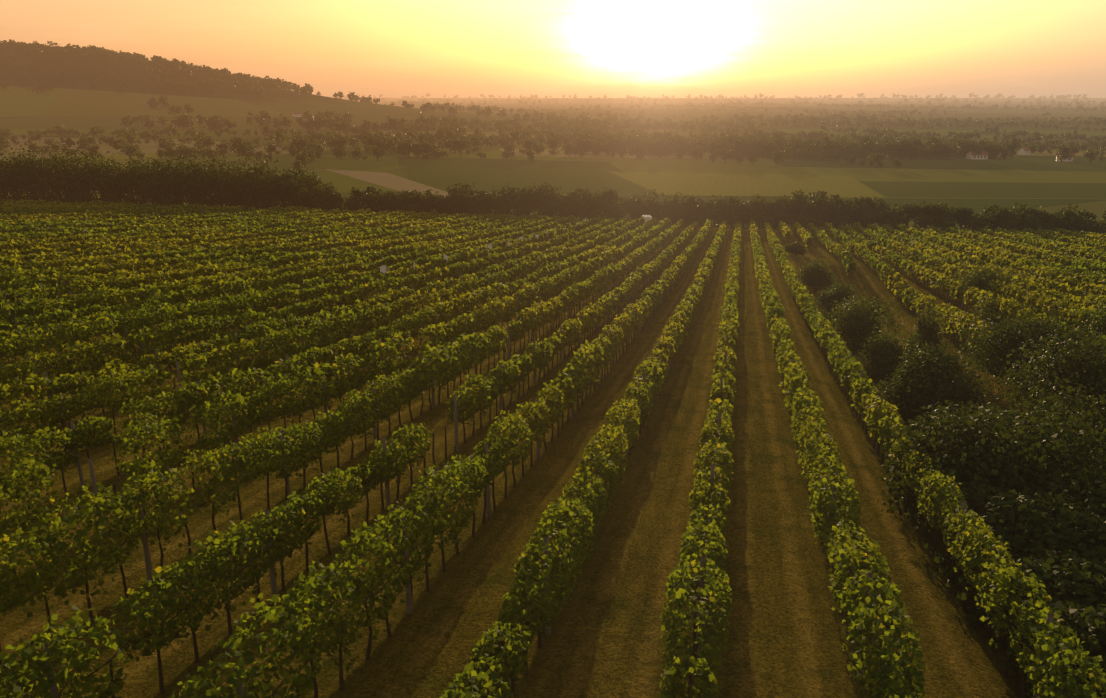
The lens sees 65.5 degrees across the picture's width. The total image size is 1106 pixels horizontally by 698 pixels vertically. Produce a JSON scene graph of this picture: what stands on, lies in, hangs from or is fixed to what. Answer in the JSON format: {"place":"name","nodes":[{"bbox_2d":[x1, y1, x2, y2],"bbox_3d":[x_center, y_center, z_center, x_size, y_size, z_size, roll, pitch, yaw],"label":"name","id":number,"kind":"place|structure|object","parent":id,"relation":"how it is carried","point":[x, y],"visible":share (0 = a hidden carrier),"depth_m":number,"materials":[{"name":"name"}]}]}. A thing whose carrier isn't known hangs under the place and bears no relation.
{"place":"outdoors","nodes":[
{"label":"outdoors","id":0,"kind":"place"},
{"bbox_2d":[0,86,61,116],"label":"hill field","id":1,"kind":"structure","parent":0,"point":[16,101],"depth_m":1155.07,"materials":[{"name":"beige plant"}]},
{"bbox_2d":[8,139,288,148],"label":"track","id":2,"kind":"structure","parent":0,"point":[136,143],"depth_m":738.07,"materials":[{"name":"beige soil"}]},
{"bbox_2d":[325,169,450,198],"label":"field","id":3,"kind":"structure","parent":0,"point":[394,182],"depth_m":362.68,"materials":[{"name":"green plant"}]},
{"bbox_2d":[406,156,661,195],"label":"dark field","id":4,"kind":"structure","parent":0,"point":[487,175],"depth_m":411.10,"materials":[{"name":"green plant"}]},
{"bbox_2d":[0,226,1097,697],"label":"vineyard ground","id":5,"kind":"structure","parent":0,"point":[786,636],"depth_m":20.91,"materials":[{"name":"brown soil"}]},
{"bbox_2d":[380,219,585,272],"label":"vineyard posts","id":6,"kind":"object","parent":5,"relation":"on","point":[383,269],"visible":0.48,"depth_m":84.64,"materials":[{"name":"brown wood"}]},
{"bbox_2d":[0,225,1103,697],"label":"vineyard posts","id":7,"kind":"object","parent":5,"relation":"on","point":[408,587],"visible":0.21,"depth_m":26.25,"materials":[{"name":"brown wood"}]},
{"bbox_2d":[0,199,1105,697],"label":"grapevines","id":8,"kind":"object","parent":5,"relation":"on","point":[76,243],"depth_m":28.27,"materials":[{"name":"green plant"}]},
{"bbox_2d":[641,215,651,222],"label":"white van","id":9,"kind":"object","parent":5,"relation":"on","point":[647,217],"visible":0.31,"depth_m":180.49,"materials":[{"name":"white paint"}]},
{"bbox_2d":[783,242,1042,388],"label":"bushes","id":10,"kind":"object","parent":5,"relation":"on","point":[844,308],"visible":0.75,"depth_m":62.77,"materials":[{"name":"green plant"}]},
{"bbox_2d":[0,39,1105,697],"bbox_3d":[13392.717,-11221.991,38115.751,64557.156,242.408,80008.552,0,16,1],"label":"tree","id":11,"kind":"object","parent":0,"point":[1048,523],"depth_m":50.25,"materials":[{"name":"green plant"}]},
{"bbox_2d":[0,93,1105,169],"bbox_3d":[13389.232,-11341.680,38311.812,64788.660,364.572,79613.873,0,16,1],"label":"tree leaves","id":12,"kind":"object","parent":11,"relation":"attached to","point":[605,141],"visible":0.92,"depth_m":753.88,"materials":[{"name":"green plant"}]},
{"bbox_2d":[0,51,1105,390],"bbox_3d":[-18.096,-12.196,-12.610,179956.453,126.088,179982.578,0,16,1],"label":"terrain","id":13,"kind":"structure","parent":0,"point":[284,101],"depth_m":1329.57,"materials":[{"name":"green plant"}]},
{"bbox_2d":[1,153,157,200],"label":"lime field","id":14,"kind":"structure","parent":13,"relation":"on","point":[123,159],"depth_m":537.35,"materials":[{"name":"green plant"}]},
{"bbox_2d":[4,129,259,136],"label":"mown field","id":15,"kind":"structure","parent":13,"relation":"on","point":[25,132],"depth_m":911.65,"materials":[{"name":"plant"}]},
{"bbox_2d":[0,137,300,160],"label":"mown field","id":16,"kind":"structure","parent":13,"relation":"on","point":[103,149],"depth_m":664.53,"materials":[{"name":"plant"}]},
{"bbox_2d":[44,88,296,117],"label":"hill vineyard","id":17,"kind":"object","parent":13,"relation":"on","point":[73,102],"visible":0.81,"depth_m":1220.46,"materials":[{"name":"green plant"}]},
{"bbox_2d":[154,153,401,195],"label":"field vines","id":18,"kind":"object","parent":13,"relation":"on","point":[346,184],"visible":0.25,"depth_m":480.79,"materials":[{"name":"green plant"}]},
{"bbox_2d":[327,130,583,137],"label":"field","id":19,"kind":"structure","parent":13,"relation":"on","point":[487,134],"depth_m":983.84,"materials":[{"name":"green plant"}]},
{"bbox_2d":[498,148,718,158],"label":"field stubble strip","id":20,"kind":"object","parent":13,"relation":"on","point":[562,154],"visible":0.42,"depth_m":588.03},
{"bbox_2d":[966,151,987,159],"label":"house walls","id":21,"kind":"structure","parent":13,"relation":"on","point":[969,155],"depth_m":563.17,"materials":[{"name":"white paint"}]},
{"bbox_2d":[970,150,988,154],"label":"house roof","id":22,"kind":"structure","parent":21,"relation":"on","point":[984,152],"depth_m":563.43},
{"bbox_2d":[1017,148,1030,154],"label":"house walls","id":23,"kind":"structure","parent":13,"relation":"on","point":[1022,151],"depth_m":629.11,"materials":[{"name":"white paint"}]},
{"bbox_2d":[956,150,1105,156],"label":"hay","id":24,"kind":"object","parent":13,"relation":"on","point":[1054,153],"visible":0.1,"depth_m":640.42},
{"bbox_2d":[1056,156,1073,161],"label":"house walls","id":25,"kind":"structure","parent":13,"relation":"on","point":[1071,160],"depth_m":549.02,"materials":[{"name":"white paint"}]},
{"bbox_2d":[0,0,1105,97],"label":"sky","id":26,"kind":"structure","parent":0,"point":[388,48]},
{"bbox_2d":[404,137,783,195],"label":"green field","id":27,"kind":"structure","parent":0,"point":[693,165],"depth_m":518.53,"materials":[{"name":"green plant"}]},
{"bbox_2d":[608,171,880,196],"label":"lime field","id":28,"kind":"structure","parent":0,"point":[702,184],"depth_m":360.17,"materials":[{"name":"green plant"}]},
{"bbox_2d":[748,166,1105,199],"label":"green field","id":29,"kind":"structure","parent":0,"point":[922,175],"depth_m":425.28,"materials":[{"name":"green plant"}]},
{"bbox_2d":[777,129,1105,137],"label":"green field","id":30,"kind":"structure","parent":0,"point":[1089,134],"depth_m":1131.59,"materials":[{"name":"green plant"}]},
{"bbox_2d":[860,181,1105,197],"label":"dark field","id":31,"kind":"structure","parent":0,"point":[986,189],"depth_m":338.10,"materials":[{"name":"green plant"}]}
]}

